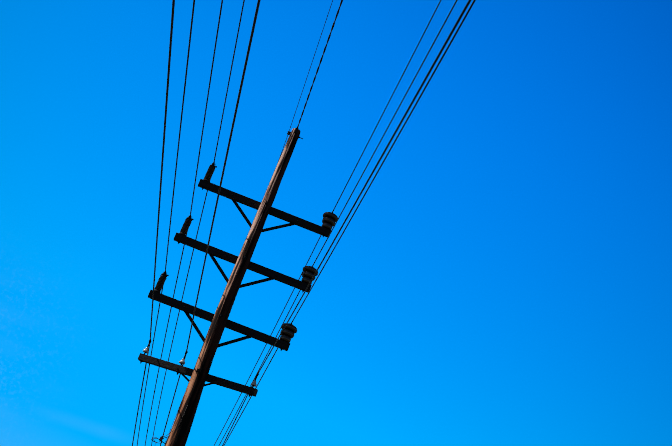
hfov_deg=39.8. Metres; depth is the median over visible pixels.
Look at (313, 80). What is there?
conductor twisted duplex
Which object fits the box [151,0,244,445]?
conductor
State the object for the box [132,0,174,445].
conductor
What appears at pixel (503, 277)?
sky
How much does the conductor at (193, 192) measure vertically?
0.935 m
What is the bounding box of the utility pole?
[138,128,337,445]
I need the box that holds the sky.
[0,0,671,445]
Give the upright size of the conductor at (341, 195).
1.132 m
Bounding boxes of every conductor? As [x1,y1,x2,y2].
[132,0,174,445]
[137,0,194,445]
[145,0,222,444]
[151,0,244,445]
[160,0,260,445]
[214,0,440,444]
[219,0,457,444]
[222,0,470,445]
[223,0,475,445]
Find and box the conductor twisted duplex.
[215,0,342,352]
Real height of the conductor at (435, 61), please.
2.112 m
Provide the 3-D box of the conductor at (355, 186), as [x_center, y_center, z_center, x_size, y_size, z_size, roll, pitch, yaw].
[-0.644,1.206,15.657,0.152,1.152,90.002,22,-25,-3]
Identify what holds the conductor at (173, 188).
attached to the utility pole
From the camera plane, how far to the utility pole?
15.26 m
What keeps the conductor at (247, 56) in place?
attached to the utility pole
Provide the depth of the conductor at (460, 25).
9.26 m

